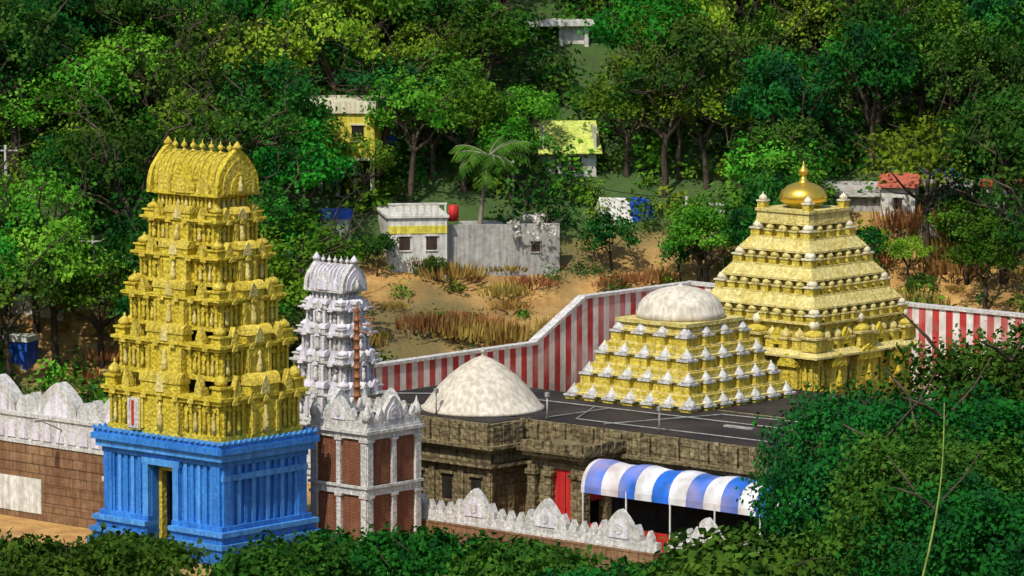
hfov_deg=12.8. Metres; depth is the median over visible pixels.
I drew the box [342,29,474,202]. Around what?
hill tree
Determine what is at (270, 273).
hill tree
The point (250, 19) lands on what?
hill tree
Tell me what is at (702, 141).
hill tree
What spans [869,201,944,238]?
dry tuft
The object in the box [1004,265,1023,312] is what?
hill tree
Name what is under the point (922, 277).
bush
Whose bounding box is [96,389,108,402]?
shrub
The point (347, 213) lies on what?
tarp-covered store
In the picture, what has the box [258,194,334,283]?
hill tree
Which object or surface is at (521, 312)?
shrub
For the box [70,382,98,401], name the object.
shrub
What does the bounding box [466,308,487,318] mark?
shrub
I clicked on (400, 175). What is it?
shrub
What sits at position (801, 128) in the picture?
hill tree
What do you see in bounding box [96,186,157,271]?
hill tree
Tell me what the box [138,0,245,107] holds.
hill tree
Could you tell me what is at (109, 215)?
shrub
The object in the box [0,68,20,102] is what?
hill tree
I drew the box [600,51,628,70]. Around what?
shrub
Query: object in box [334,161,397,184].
shrub
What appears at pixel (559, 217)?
shrub
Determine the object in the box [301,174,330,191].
shrub
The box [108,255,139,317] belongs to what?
hill tree
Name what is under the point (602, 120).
shrub
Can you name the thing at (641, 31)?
hill tree
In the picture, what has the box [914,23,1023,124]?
hill tree
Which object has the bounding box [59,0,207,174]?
hill tree
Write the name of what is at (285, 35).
hill tree
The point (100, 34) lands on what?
hill tree
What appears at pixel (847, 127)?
shrub
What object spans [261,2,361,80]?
hill tree
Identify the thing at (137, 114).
shrub
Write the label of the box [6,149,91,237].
power line
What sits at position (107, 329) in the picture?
dry tuft
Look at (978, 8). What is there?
hill tree
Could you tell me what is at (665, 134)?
hill tree
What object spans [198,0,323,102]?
hill tree
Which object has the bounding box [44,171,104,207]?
shrub
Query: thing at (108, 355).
dry tuft
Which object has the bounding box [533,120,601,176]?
shed
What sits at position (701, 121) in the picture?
shrub
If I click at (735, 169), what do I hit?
hill tree
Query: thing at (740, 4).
hill tree
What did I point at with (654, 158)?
shrub
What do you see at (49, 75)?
hill tree
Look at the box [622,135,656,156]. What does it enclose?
shrub
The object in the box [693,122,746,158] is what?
shrub
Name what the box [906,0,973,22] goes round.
hill tree
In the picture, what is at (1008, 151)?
hill tree
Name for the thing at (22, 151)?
shrub
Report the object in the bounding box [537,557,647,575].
tree
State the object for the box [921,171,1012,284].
hill tree
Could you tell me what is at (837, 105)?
shrub
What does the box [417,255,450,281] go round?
bush
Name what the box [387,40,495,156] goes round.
hill tree
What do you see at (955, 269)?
dry tuft
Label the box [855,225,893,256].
bush
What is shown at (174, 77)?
hill tree
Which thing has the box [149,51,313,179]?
hill tree
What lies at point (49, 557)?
bush
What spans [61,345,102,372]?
shrub
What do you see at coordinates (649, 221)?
shrub
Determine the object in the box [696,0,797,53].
hill tree
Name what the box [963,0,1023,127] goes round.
hill tree
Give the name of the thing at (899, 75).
hill tree
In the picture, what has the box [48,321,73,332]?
dry tuft
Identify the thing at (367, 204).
shrub
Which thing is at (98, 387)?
shrub
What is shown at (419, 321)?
dry tuft
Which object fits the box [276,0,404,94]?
hill tree
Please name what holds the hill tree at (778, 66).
on the ground
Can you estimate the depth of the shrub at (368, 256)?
260.36 m
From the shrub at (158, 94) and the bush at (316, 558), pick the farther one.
the shrub at (158, 94)
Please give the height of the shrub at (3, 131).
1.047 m
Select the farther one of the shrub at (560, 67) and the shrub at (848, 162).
the shrub at (560, 67)
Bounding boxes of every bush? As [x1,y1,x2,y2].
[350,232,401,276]
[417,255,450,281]
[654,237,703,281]
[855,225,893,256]
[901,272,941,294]
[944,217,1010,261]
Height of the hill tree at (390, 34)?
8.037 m
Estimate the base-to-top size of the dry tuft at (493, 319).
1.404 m
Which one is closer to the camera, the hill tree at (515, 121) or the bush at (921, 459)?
the bush at (921, 459)
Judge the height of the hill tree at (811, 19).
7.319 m
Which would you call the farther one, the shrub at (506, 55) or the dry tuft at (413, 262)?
the shrub at (506, 55)
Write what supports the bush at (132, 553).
on the ground
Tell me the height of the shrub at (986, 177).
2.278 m
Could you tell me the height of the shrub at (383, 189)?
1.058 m
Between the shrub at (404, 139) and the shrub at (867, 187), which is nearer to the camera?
the shrub at (867, 187)
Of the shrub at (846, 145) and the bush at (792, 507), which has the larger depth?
the shrub at (846, 145)
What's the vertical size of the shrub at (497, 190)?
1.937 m
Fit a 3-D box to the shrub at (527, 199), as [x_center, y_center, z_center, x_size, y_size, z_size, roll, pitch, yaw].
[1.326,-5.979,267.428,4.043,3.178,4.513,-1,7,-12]
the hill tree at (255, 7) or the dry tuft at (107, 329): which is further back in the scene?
the hill tree at (255, 7)
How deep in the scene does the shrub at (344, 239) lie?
260.57 m
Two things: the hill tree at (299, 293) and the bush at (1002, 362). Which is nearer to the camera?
the bush at (1002, 362)
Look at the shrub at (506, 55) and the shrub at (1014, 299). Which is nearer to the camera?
the shrub at (1014, 299)
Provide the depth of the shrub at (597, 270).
261.98 m
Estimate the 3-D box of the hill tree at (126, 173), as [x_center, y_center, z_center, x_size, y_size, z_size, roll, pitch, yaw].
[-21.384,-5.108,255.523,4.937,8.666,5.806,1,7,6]
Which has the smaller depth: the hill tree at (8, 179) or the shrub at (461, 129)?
the hill tree at (8, 179)
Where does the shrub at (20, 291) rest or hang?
on the ground
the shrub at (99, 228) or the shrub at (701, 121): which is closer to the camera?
the shrub at (99, 228)
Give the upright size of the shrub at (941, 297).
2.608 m
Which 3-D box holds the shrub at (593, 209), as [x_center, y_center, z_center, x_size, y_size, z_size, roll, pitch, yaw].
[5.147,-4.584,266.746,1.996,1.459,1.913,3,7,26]
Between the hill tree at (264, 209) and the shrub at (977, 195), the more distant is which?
the shrub at (977, 195)
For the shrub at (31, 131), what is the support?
on the ground
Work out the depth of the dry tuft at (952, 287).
259.14 m
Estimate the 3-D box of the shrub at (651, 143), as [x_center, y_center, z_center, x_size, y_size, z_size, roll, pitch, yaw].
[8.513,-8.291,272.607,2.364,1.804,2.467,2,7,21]
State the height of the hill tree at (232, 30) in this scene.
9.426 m
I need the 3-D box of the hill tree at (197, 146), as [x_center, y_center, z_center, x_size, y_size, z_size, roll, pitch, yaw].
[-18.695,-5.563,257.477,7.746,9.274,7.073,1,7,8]
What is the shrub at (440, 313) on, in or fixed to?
on the ground
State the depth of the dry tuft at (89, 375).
246.24 m
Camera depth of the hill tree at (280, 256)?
249.42 m
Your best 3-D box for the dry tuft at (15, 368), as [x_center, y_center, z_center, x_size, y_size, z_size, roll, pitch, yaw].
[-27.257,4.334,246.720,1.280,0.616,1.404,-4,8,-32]
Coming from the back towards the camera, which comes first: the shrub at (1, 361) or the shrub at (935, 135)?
the shrub at (935, 135)
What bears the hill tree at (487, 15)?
on the ground
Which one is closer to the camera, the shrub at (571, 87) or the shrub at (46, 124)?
the shrub at (46, 124)
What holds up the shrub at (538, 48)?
on the ground
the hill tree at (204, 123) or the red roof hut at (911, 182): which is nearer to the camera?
the hill tree at (204, 123)
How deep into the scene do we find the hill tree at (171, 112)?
259.55 m
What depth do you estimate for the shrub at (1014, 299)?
256.09 m
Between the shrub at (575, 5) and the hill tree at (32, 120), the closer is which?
the hill tree at (32, 120)
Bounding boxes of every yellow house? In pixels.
[299,95,385,202]
[326,132,401,208]
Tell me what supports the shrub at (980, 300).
on the ground
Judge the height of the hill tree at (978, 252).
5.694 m
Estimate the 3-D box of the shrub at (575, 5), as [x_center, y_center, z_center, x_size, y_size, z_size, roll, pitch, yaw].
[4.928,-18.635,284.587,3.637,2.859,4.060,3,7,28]
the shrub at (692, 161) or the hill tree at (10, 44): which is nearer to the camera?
the hill tree at (10, 44)
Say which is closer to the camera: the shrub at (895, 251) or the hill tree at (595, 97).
the shrub at (895, 251)
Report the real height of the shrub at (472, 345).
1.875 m
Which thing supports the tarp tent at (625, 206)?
on the ground
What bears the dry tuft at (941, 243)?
on the ground
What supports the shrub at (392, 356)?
on the ground
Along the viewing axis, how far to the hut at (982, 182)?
265.59 m
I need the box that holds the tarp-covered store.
[318,208,352,240]
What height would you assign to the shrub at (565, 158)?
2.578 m
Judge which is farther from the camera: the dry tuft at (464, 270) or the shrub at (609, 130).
the shrub at (609, 130)
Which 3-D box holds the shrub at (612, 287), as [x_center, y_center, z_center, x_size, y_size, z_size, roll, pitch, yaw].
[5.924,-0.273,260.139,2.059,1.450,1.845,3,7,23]
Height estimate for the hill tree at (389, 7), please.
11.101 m
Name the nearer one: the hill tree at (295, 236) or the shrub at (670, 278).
the hill tree at (295, 236)
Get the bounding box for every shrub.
[0,102,62,145]
[0,125,9,138]
[0,154,18,174]
[0,156,32,184]
[0,328,23,360]
[0,342,14,367]
[1,367,29,392]
[2,281,28,293]
[4,125,48,154]
[18,143,63,186]
[18,375,52,393]
[27,355,81,388]
[44,95,106,137]
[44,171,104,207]
[58,377,102,402]
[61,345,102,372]
[62,185,114,208]
[67,222,124,258]
[69,360,91,374]
[70,371,106,401]
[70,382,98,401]
[76,180,133,230]
[85,377,107,397]
[86,278,102,291]
[88,375,109,402]
[93,207,124,228]
[96,91,157,122]
[96,178,150,207]
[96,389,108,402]
[106,104,143,132]
[143,93,182,117]
[143,97,182,123]
[287,197,317,220]
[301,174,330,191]
[314,75,346,94]
[318,154,381,198]
[324,228,357,255]
[325,7,397,40]
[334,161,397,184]
[342,236,380,260]
[344,182,391,212]
[349,188,384,210]
[375,170,418,200]
[376,180,397,194]
[380,147,420,182]
[380,349,398,361]
[383,144,440,183]
[383,263,395,270]
[386,140,406,168]
[387,279,414,297]
[391,116,446,142]
[397,127,454,166]
[399,147,436,170]
[400,120,466,156]
[402,257,426,273]
[419,303,447,327]
[441,277,466,292]
[447,161,488,183]
[448,105,493,133]
[452,337,483,350]
[457,74,503,112]
[457,129,517,168]
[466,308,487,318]
[467,172,486,189]
[470,167,518,194]
[474,69,506,94]
[481,1,551,51]
[487,205,520,223]
[488,203,533,223]
[490,48,510,59]
[495,48,557,87]
[500,160,568,208]
[502,47,528,64]
[508,94,547,130]
[515,308,531,318]
[521,17,563,46]
[523,35,584,75]
[523,53,573,88]
[524,133,575,173]
[526,48,576,81]
[528,73,567,103]
[532,191,581,227]
[534,159,592,196]
[535,262,566,281]
[540,1,597,26]
[540,138,600,175]
[542,200,579,224]
[554,0,616,11]
[556,70,613,110]
[557,0,614,7]
[564,253,596,275]
[567,178,602,202]
[569,113,608,135]
[570,178,611,205]
[574,0,603,27]
[576,87,626,124]
[576,180,601,194]
[576,237,600,250]
[583,0,607,18]
[583,198,618,216]
[585,63,636,111]
[587,260,606,272]
[596,142,631,170]
[597,113,628,134]
[597,271,630,291]
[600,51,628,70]
[600,108,654,136]
[618,121,662,155]
[619,188,661,216]
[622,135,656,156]
[623,69,681,117]
[633,135,675,158]
[634,145,674,174]
[634,205,667,231]
[635,171,658,187]
[648,111,704,134]
[651,266,684,284]
[652,184,700,215]
[660,117,701,147]
[668,150,701,175]
[671,154,709,178]
[684,92,730,125]
[691,108,719,128]
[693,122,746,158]
[708,159,769,197]
[709,153,742,178]
[717,251,732,267]
[720,250,733,267]
[726,3,769,43]
[732,6,796,51]
[758,102,797,122]
[761,99,799,120]
[780,123,805,141]
[781,127,833,160]
[789,18,835,44]
[794,108,836,134]
[804,102,832,124]
[806,104,879,155]
[808,132,857,168]
[812,90,854,114]
[815,121,879,171]
[831,151,859,171]
[840,100,863,124]
[853,140,891,166]
[854,125,893,147]
[857,177,880,203]
[857,218,898,244]
[858,84,892,107]
[866,92,925,132]
[884,238,904,258]
[892,163,925,187]
[895,283,945,303]
[900,66,944,92]
[913,88,949,110]
[916,183,939,204]
[917,119,948,155]
[925,160,988,204]
[934,172,989,205]
[946,300,981,307]
[955,191,1008,225]
[968,288,992,302]
[982,161,1023,179]
[1005,283,1023,312]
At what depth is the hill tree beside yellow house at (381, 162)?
264.36 m
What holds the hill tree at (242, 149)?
on the ground
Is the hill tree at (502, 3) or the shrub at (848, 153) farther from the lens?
the hill tree at (502, 3)
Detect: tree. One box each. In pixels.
[0,0,58,34]
[0,0,90,168]
[0,0,112,130]
[0,28,52,92]
[0,51,95,186]
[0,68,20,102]
[0,109,10,136]
[0,118,34,202]
[0,119,108,333]
[0,189,63,320]
[0,199,84,380]
[0,215,125,369]
[0,220,56,353]
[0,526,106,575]
[0,540,19,572]
[1,36,78,119]
[8,63,133,187]
[11,52,140,173]
[14,0,149,115]
[20,126,138,247]
[24,33,136,154]
[30,116,125,218]
[40,59,219,273]
[46,255,136,368]
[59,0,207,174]
[66,0,183,43]
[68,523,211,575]
[73,242,139,282]
[85,0,172,115]
[90,121,174,230]
[91,51,167,134]
[94,0,248,121]
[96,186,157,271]
[98,10,192,103]
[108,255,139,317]
[109,114,247,184]
[111,105,182,159]
[122,125,190,196]
[128,54,260,150]
[132,0,247,126]
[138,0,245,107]
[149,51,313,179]
[167,13,286,150]
[179,0,332,168]
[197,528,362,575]
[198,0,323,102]
[203,46,340,197]
[204,11,265,70]
[204,138,317,240]
[206,123,280,180]
[238,97,354,211]
[240,0,288,26]
[244,74,325,107]
[247,111,359,255]
[249,181,283,236]
[258,166,376,342]
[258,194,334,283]
[258,214,309,283]
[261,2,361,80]
[267,256,360,365]
[268,262,302,318]
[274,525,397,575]
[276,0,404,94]
[278,291,304,333]
[278,299,305,345]
[293,0,387,73]
[308,0,435,89]
[309,38,397,94]
[320,17,456,181]
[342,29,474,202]
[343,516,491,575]
[368,17,472,130]
[387,14,392,48]
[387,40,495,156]
[388,73,481,179]
[392,0,486,91]
[401,0,530,94]
[410,70,513,192]
[422,0,540,94]
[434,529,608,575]
[450,137,534,223]
[456,103,525,176]
[474,115,553,200]
[483,0,507,61]
[483,82,568,169]
[504,203,562,245]
[508,145,544,198]
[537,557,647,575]
[564,51,675,177]
[570,212,642,270]
[575,0,711,135]
[589,548,685,575]
[599,9,717,196]
[603,11,673,63]
[609,0,671,36]
[616,5,750,179]
[644,46,767,190]
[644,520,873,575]
[647,0,739,63]
[651,0,733,40]
[660,206,741,281]
[663,187,751,281]
[669,68,733,137]
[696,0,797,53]
[701,0,821,150]
[703,97,842,184]
[704,233,732,268]
[714,150,844,218]
[715,44,846,176]
[715,167,827,248]
[721,41,812,144]
[725,114,838,181]
[734,0,749,14]
[734,0,815,85]
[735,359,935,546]
[746,33,828,138]
[770,0,884,114]
[772,0,791,53]
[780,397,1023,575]
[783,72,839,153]
[786,0,849,51]
[790,0,904,84]
[791,52,854,136]
[795,0,910,110]
[811,11,929,176]
[818,9,924,134]
[820,0,953,140]
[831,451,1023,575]
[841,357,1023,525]
[851,67,1015,264]
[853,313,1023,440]
[869,2,991,142]
[871,0,968,96]
[873,253,889,274]
[880,235,935,281]
[897,0,988,131]
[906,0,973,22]
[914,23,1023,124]
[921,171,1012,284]
[930,14,1013,110]
[933,94,1023,284]
[935,86,1023,254]
[939,47,1023,139]
[940,218,1023,308]
[954,0,1023,96]
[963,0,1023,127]
[963,109,1023,251]
[991,0,1013,46]
[1001,262,1023,309]
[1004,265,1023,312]
[1013,83,1023,121]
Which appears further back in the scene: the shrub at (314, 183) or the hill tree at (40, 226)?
the shrub at (314, 183)
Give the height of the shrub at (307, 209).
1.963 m
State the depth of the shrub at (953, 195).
265.86 m
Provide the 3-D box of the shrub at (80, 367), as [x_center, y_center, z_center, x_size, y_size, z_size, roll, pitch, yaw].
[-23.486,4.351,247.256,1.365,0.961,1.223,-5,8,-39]
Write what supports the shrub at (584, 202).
on the ground
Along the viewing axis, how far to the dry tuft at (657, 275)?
261.04 m
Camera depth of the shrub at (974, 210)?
264.04 m
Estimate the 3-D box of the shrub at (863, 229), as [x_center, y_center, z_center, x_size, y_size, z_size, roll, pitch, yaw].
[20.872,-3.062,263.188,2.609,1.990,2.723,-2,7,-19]
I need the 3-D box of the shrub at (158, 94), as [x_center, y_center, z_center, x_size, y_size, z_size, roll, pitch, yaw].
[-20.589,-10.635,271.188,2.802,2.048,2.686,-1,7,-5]
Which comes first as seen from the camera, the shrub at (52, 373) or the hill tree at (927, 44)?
the shrub at (52, 373)
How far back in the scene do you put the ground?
264.24 m
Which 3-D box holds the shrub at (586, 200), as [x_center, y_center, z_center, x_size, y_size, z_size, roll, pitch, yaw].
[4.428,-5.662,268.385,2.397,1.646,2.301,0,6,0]
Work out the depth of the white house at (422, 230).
261.11 m
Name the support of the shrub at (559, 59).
on the ground
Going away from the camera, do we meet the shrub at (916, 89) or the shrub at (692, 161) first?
the shrub at (692, 161)
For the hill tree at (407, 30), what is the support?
on the ground
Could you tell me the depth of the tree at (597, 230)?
261.64 m
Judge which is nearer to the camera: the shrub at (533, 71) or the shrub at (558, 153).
the shrub at (558, 153)
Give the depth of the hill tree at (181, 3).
268.98 m
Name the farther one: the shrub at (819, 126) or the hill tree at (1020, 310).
the shrub at (819, 126)
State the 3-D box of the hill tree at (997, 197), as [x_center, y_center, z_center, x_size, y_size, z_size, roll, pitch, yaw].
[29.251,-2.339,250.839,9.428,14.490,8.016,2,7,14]
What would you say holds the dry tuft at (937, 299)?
on the ground
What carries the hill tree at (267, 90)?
on the ground
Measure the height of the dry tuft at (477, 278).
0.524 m
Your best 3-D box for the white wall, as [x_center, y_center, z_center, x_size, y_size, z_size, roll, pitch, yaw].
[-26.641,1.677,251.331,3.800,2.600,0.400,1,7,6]
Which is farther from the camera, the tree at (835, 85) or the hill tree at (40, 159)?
the tree at (835, 85)
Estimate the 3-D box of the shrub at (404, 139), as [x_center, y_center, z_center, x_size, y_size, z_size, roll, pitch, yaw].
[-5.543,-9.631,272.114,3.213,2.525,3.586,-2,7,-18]
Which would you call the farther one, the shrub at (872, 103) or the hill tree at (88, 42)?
the shrub at (872, 103)
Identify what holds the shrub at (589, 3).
on the ground
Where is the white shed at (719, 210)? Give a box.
[706,203,732,238]
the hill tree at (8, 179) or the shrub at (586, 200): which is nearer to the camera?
the hill tree at (8, 179)
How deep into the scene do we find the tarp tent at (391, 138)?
271.42 m
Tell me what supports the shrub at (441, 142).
on the ground
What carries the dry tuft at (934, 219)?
on the ground
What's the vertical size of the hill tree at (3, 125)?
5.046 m
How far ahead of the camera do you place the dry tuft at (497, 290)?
259.01 m
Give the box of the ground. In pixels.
[0,0,1023,575]
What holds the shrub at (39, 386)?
on the ground
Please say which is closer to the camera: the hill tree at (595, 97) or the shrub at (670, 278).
the shrub at (670, 278)
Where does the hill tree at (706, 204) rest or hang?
on the ground
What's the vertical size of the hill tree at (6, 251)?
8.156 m
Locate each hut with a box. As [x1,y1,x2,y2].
[819,172,921,215]
[919,167,972,205]
[980,179,1023,212]
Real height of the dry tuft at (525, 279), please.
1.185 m
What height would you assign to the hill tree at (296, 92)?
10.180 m
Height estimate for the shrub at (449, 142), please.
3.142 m
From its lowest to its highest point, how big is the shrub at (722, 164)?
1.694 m
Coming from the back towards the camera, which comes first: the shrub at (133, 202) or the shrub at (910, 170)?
the shrub at (910, 170)
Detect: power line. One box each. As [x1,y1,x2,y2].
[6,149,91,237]
[7,153,90,239]
[524,166,684,197]
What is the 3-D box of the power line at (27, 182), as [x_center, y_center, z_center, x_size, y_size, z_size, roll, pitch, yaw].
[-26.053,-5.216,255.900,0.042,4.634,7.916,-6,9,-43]
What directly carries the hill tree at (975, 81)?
on the ground
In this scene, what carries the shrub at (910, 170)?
on the ground
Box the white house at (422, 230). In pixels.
[375,203,559,277]
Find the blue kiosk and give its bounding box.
[9,333,39,370]
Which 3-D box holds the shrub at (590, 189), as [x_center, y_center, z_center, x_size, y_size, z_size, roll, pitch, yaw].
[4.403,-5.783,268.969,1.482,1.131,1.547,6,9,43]
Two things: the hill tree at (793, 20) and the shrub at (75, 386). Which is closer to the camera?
the shrub at (75, 386)
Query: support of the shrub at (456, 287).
on the ground
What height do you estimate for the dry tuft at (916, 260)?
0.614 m
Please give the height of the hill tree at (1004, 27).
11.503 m
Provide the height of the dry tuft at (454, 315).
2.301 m
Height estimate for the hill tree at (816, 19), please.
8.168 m
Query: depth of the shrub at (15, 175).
262.35 m
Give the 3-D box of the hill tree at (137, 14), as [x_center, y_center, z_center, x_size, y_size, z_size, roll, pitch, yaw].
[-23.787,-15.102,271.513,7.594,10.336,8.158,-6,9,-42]
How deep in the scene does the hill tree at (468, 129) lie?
268.85 m
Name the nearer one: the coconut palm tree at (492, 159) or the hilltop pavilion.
the coconut palm tree at (492, 159)
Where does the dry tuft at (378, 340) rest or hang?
on the ground
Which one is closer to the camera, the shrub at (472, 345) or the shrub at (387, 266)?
the shrub at (472, 345)
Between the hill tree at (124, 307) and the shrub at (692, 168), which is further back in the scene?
the shrub at (692, 168)
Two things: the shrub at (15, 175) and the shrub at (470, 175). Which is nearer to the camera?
the shrub at (15, 175)
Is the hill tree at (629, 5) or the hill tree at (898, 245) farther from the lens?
the hill tree at (629, 5)
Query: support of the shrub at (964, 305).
on the ground
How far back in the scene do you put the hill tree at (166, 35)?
271.21 m
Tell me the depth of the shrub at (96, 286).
253.43 m
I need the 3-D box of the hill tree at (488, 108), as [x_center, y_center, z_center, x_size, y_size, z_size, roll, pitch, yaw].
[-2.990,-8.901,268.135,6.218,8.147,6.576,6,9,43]
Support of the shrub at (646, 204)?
on the ground
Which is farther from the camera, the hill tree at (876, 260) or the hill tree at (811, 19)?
the hill tree at (811, 19)
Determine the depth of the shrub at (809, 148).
270.73 m
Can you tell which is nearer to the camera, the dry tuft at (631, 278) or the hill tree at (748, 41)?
the dry tuft at (631, 278)
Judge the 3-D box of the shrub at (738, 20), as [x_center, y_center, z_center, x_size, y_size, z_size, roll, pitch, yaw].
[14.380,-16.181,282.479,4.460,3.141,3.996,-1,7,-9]
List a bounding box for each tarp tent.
[386,135,400,151]
[595,197,655,225]
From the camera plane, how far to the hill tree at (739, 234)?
254.45 m
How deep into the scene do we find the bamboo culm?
149.98 m
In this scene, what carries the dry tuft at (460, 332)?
on the ground
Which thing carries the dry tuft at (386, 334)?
on the ground
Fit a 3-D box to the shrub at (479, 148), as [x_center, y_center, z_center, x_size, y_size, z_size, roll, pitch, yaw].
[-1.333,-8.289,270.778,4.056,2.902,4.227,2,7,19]
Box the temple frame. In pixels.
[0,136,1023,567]
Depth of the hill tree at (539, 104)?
270.01 m
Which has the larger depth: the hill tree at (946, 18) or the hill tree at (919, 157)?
the hill tree at (946, 18)
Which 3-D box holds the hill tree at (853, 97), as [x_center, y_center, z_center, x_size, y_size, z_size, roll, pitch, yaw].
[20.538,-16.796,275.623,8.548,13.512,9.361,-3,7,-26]
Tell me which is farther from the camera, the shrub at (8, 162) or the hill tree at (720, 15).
the hill tree at (720, 15)
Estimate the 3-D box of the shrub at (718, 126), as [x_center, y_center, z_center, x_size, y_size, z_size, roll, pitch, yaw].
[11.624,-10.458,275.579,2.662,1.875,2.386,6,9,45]
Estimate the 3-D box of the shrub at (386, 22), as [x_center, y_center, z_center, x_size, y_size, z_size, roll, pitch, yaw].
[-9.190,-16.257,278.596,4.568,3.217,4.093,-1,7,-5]
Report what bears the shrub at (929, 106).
on the ground
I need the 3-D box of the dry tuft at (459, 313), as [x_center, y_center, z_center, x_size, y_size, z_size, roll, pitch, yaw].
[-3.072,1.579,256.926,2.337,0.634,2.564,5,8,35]
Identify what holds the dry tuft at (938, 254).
on the ground
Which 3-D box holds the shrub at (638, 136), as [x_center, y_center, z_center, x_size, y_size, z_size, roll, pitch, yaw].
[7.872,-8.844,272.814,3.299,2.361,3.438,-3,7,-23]
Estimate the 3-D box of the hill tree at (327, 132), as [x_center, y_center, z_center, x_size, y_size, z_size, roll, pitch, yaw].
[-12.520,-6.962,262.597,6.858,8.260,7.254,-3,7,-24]
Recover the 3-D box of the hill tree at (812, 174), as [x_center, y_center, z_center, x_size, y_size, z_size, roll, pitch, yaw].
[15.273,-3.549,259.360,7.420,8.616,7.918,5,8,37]
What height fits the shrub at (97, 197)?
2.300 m
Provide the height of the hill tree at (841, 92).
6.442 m
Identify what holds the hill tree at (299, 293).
on the ground
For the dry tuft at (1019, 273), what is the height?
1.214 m
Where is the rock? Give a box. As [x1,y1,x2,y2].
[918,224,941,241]
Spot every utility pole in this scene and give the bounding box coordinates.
[0,145,17,197]
[80,237,105,288]
[511,160,513,196]
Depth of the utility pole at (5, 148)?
258.45 m
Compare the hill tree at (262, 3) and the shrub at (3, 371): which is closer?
the shrub at (3, 371)
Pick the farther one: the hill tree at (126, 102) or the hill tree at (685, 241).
the hill tree at (126, 102)
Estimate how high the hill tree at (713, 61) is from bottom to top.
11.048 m
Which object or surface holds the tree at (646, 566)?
on the ground
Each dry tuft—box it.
[0,363,22,370]
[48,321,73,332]
[58,308,91,320]
[71,367,103,384]
[76,345,119,362]
[89,323,118,339]
[370,333,388,346]
[371,331,392,337]
[380,299,410,311]
[389,307,459,337]
[405,254,436,269]
[406,259,489,284]
[425,309,483,338]
[431,317,487,344]
[442,311,477,318]
[457,310,513,328]
[461,315,541,346]
[463,275,483,281]
[477,279,533,300]
[479,264,528,272]
[479,339,514,347]
[483,297,535,313]
[504,272,560,289]
[526,314,554,330]
[591,276,628,290]
[599,270,653,285]
[635,265,677,284]
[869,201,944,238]
[874,249,903,267]
[893,282,950,305]
[906,257,929,264]
[908,226,958,235]
[913,232,983,254]
[913,252,987,282]
[914,215,972,226]
[920,250,962,261]
[942,284,965,291]
[1006,266,1023,282]
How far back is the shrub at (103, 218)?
258.67 m
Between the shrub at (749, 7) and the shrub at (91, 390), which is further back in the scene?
the shrub at (749, 7)
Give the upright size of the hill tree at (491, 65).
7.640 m
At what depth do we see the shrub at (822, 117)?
273.99 m
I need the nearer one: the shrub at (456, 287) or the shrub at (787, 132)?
the shrub at (456, 287)
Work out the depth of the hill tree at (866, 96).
271.99 m
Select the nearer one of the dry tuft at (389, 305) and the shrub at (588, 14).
the dry tuft at (389, 305)
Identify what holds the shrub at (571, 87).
on the ground
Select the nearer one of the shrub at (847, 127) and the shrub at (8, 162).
the shrub at (8, 162)
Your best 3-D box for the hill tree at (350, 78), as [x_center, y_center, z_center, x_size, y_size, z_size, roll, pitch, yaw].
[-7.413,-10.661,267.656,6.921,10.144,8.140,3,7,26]
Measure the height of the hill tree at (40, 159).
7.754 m
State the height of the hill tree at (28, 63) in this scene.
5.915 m
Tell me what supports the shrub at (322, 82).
on the ground
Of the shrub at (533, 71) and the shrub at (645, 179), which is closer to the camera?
the shrub at (645, 179)
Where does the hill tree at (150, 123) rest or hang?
on the ground
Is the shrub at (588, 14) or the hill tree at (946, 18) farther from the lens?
the shrub at (588, 14)
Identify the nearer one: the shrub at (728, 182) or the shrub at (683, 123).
the shrub at (728, 182)
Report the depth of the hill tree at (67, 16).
265.04 m
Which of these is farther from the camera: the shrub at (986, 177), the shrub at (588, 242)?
the shrub at (986, 177)
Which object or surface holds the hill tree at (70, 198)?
on the ground
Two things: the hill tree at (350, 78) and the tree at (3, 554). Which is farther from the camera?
the hill tree at (350, 78)
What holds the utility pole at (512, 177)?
on the ground
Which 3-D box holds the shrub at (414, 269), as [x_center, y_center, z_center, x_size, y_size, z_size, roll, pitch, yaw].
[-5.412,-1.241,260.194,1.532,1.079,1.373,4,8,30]
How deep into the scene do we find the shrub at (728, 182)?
268.21 m
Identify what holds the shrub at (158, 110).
on the ground
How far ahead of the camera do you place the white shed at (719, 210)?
264.74 m
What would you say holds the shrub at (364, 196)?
on the ground
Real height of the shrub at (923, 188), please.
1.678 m
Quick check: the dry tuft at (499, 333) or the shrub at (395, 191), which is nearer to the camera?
the dry tuft at (499, 333)
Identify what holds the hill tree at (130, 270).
on the ground
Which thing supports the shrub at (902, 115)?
on the ground
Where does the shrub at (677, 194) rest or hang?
on the ground
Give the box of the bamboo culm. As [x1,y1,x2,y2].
[922,402,944,575]
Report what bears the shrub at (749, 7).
on the ground
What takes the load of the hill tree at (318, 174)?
on the ground
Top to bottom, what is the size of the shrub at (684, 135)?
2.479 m
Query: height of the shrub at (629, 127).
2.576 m
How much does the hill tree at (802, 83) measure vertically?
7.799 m
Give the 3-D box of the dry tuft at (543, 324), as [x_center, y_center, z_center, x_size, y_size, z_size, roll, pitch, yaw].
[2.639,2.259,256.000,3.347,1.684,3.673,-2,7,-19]
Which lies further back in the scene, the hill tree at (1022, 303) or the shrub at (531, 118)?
the shrub at (531, 118)
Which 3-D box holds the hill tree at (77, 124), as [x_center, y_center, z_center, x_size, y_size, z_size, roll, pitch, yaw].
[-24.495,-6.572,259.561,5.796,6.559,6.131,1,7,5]
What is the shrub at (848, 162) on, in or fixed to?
on the ground

